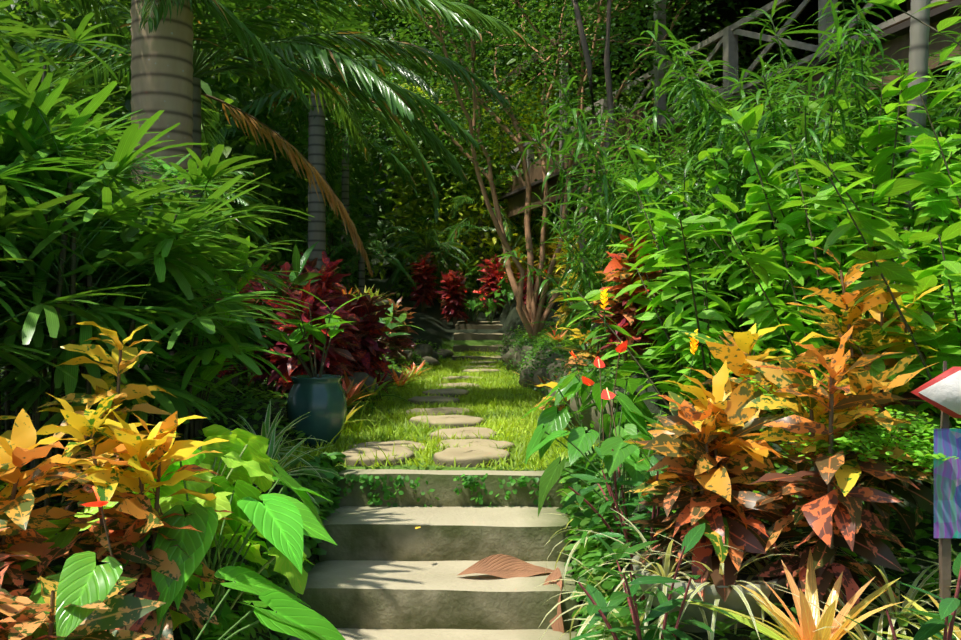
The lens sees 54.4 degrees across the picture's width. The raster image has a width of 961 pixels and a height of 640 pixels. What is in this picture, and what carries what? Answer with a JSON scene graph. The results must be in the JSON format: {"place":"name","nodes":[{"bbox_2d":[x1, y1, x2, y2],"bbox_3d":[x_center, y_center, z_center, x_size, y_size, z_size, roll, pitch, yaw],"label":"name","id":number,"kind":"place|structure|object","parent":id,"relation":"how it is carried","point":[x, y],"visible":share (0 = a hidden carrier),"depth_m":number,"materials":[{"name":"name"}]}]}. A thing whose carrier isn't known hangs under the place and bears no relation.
{"place":"outdoors","nodes":[
{"label":"outdoors","id":0,"kind":"place"},
{"bbox_2d":[0,23,960,639],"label":"ground","id":1,"kind":"structure","parent":0,"point":[434,327],"depth_m":5.06,"materials":[{"name":"plant"}]},
{"bbox_2d":[130,0,193,380],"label":"palm trunk","id":2,"kind":"object","parent":1,"relation":"on","point":[162,70],"visible":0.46,"depth_m":7.24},
{"bbox_2d":[192,77,201,366],"bbox_3d":[-2.722,-0.889,8.741,0.244,2.728,0.244,0,0,2],"label":"tree trunk","id":3,"kind":"object","parent":1,"relation":"on","point":[196,149],"visible":0.12,"depth_m":8.69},
{"bbox_2d":[286,374,346,448],"bbox_3d":[-0.969,0.543,5.536,0.349,0.425,0.359,0,0,2],"label":"glazed pot","id":4,"kind":"object","parent":1,"relation":"on","point":[321,402],"visible":0.88,"depth_m":5.40,"materials":[{"name":"ceramic"}]},
{"bbox_2d":[308,88,325,270],"bbox_3d":[-2.459,-1.485,14.036,0.287,3.936,0.287,0,0,2],"label":"palm trunk","id":5,"kind":"object","parent":1,"relation":"on","point":[316,160],"visible":0.48,"depth_m":13.92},
{"bbox_2d":[341,134,349,293],"bbox_3d":[-2.755,-2.021,19.047,0.183,3.500,0.183,0,0,2],"label":"palm trunk","id":6,"kind":"object","parent":1,"relation":"on","point":[345,188],"visible":0.35,"depth_m":18.98,"materials":[{"name":"grey plant"}]},
{"bbox_2d":[358,256,364,294],"bbox_3d":[-2.167,-0.413,17.028,0.143,1.500,0.143,0,0,2],"label":"tree trunk","id":7,"kind":"object","parent":1,"relation":"on","point":[361,277],"visible":0.33,"depth_m":16.97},
{"bbox_2d":[361,300,388,318],"bbox_3d":[-1.690,0.125,13.012,0.920,0.800,0.920,0,0,2],"label":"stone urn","id":8,"kind":"object","parent":1,"relation":"on","point":[380,303],"visible":0.02,"depth_m":12.71,"materials":[{"name":"grey stone"}]},
{"bbox_2d":[80,270,697,506],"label":"flowers","id":9,"kind":"object","parent":1,"relation":"on","point":[606,394],"visible":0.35,"depth_m":4.20,"materials":[{"name":"red plant"}]},
{"bbox_2d":[338,321,514,466],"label":"stepping stones","id":10,"kind":"object","parent":1,"relation":"on","point":[464,455],"visible":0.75,"depth_m":5.84,"materials":[{"name":"beige stone"}]},
{"bbox_2d":[425,251,430,307],"bbox_3d":[-1.125,-0.862,19.997,0.143,1.200,0.143,0,0,2],"label":"tree trunk","id":11,"kind":"object","parent":1,"relation":"on","point":[429,260],"visible":0.21,"depth_m":19.94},
{"bbox_2d":[427,150,433,274],"bbox_3d":[-1.233,-2.623,23.002,0.183,4.000,0.183,0,0,2],"label":"palm trunk","id":12,"kind":"object","parent":1,"relation":"on","point":[428,219],"visible":0.02,"depth_m":22.94,"materials":[{"name":"grey plant"}]},
{"bbox_2d":[289,469,578,639],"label":"concrete steps","id":13,"kind":"structure","parent":1,"relation":"on","point":[384,571],"depth_m":4.14,"materials":[{"name":"beige concrete"}]},
{"bbox_2d":[457,554,563,632],"bbox_3d":[0.121,1.131,3.811,0.447,0.299,0.310,0,0,2],"label":"dried leaf","id":14,"kind":"object","parent":13,"relation":"on","point":[503,566],"visible":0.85,"depth_m":3.90,"materials":[{"name":"brown plant"}]},
{"bbox_2d":[276,343,603,470],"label":"grass","id":15,"kind":"structure","parent":1,"relation":"on","point":[481,400],"depth_m":6.81,"materials":[{"name":"green plant"}]},
{"bbox_2d":[285,331,618,432],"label":"rocks","id":16,"kind":"object","parent":1,"relation":"on","point":[591,414],"visible":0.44,"depth_m":9.32,"materials":[{"name":"grey stone"}]},
{"bbox_2d":[1,0,910,343],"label":"branches","id":17,"kind":"object","parent":1,"relation":"on","point":[531,312],"visible":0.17,"depth_m":14.03,"materials":[{"name":"brown plant"}]},
{"bbox_2d":[446,241,471,288],"bbox_3d":[-0.591,-1.530,25.984,0.815,1.432,0.600,0,0,2],"label":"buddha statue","id":18,"kind":"object","parent":1,"relation":"on","point":[458,264],"visible":0.04,"depth_m":25.82,"materials":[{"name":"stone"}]},
{"bbox_2d":[0,231,960,639],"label":"croton plants","id":19,"kind":"object","parent":1,"relation":"on","point":[728,509],"visible":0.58,"depth_m":2.80,"materials":[{"name":"orange plant"}]},
{"bbox_2d":[0,0,960,629],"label":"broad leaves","id":20,"kind":"object","parent":1,"relation":"on","point":[766,262],"visible":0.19,"depth_m":4.82,"materials":[{"name":"green plant"}]},
{"bbox_2d":[0,0,960,440],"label":"palm fronds","id":21,"kind":"object","parent":1,"relation":"on","point":[28,148],"visible":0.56,"depth_m":4.64,"materials":[{"name":"green plant"}]},
{"bbox_2d":[0,0,960,639],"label":"leaves","id":22,"kind":"object","parent":1,"relation":"on","point":[588,554],"visible":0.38,"depth_m":6.69,"materials":[{"name":"green plant"}]},
{"bbox_2d":[0,0,960,639],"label":"stems","id":23,"kind":"object","parent":1,"relation":"on","point":[72,258],"visible":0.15,"depth_m":4.15,"materials":[{"name":"green plant"}]},
{"bbox_2d":[477,214,484,303],"bbox_3d":[0.021,-1.329,21.463,0.183,2.200,0.183,0,0,2],"label":"palm trunk","id":24,"kind":"object","parent":1,"relation":"on","point":[481,223],"visible":0.5,"depth_m":21.40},
{"bbox_2d":[3,0,960,639],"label":"leafy plants","id":25,"kind":"object","parent":1,"relation":"on","point":[283,522],"visible":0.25,"depth_m":4.53,"materials":[{"name":"green plant"}]},
{"bbox_2d":[227,399,960,639],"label":"spider plants","id":26,"kind":"object","parent":1,"relation":"on","point":[663,570],"visible":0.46,"depth_m":2.82,"materials":[{"name":"green plant"}]},
{"bbox_2d":[631,551,791,632],"bbox_3d":[0.721,0.977,2.933,0.490,0.420,0.490,0,0,2],"label":"bowl planter","id":27,"kind":"object","parent":1,"relation":"on","point":[734,601],"visible":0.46,"depth_m":2.74,"materials":[{"name":"concrete"}]},
{"bbox_2d":[492,0,960,202],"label":"wooden staircase","id":28,"kind":"structure","parent":1,"relation":"on","point":[898,30],"depth_m":16.84,"materials":[{"name":"wood"}]},
{"bbox_2d":[899,242,917,291],"bbox_3d":[2.071,0.089,4.093,0.475,0.977,0.138,0,0,2],"label":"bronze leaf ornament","id":29,"kind":"object","parent":1,"relation":"on","point":[912,245],"visible":0.17,"depth_m":4.09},
{"bbox_2d":[903,0,930,378],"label":"tree trunk","id":30,"kind":"object","parent":1,"relation":"on","point":[919,48],"visible":0.38,"depth_m":5.03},
{"bbox_2d":[939,361,950,625],"bbox_3d":[1.281,0.562,2.576,0.024,0.897,0.022,0,0,2],"label":"sign post","id":31,"kind":"object","parent":1,"relation":"on","point":[944,568],"visible":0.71,"depth_m":2.57,"materials":[{"name":"brown wood"}]},
{"bbox_2d":[918,370,960,414],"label":"sign board","id":32,"kind":"object","parent":31,"relation":"attached to","point":[946,392],"visible":1,"depth_m":2.53,"materials":[{"name":"white metal"}]},
{"bbox_2d":[911,367,960,417],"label":"sign border","id":33,"kind":"object","parent":32,"relation":"attached to","point":[944,375],"visible":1,"depth_m":2.54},
{"bbox_2d":[934,429,960,537],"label":"sign","id":34,"kind":"object","parent":31,"relation":"attached to","point":[947,495],"visible":1,"depth_m":2.56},
{"bbox_2d":[499,0,952,301],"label":"building railing posts","id":35,"kind":"object","parent":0,"point":[727,37],"visible":0.35,"depth_m":12.07,"materials":[{"name":"grey wood"}]},
{"bbox_2d":[499,0,960,219],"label":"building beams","id":36,"kind":"structure","parent":35,"relation":"attached to","point":[516,203],"depth_m":13.64,"materials":[{"name":"wood"}]}
]}

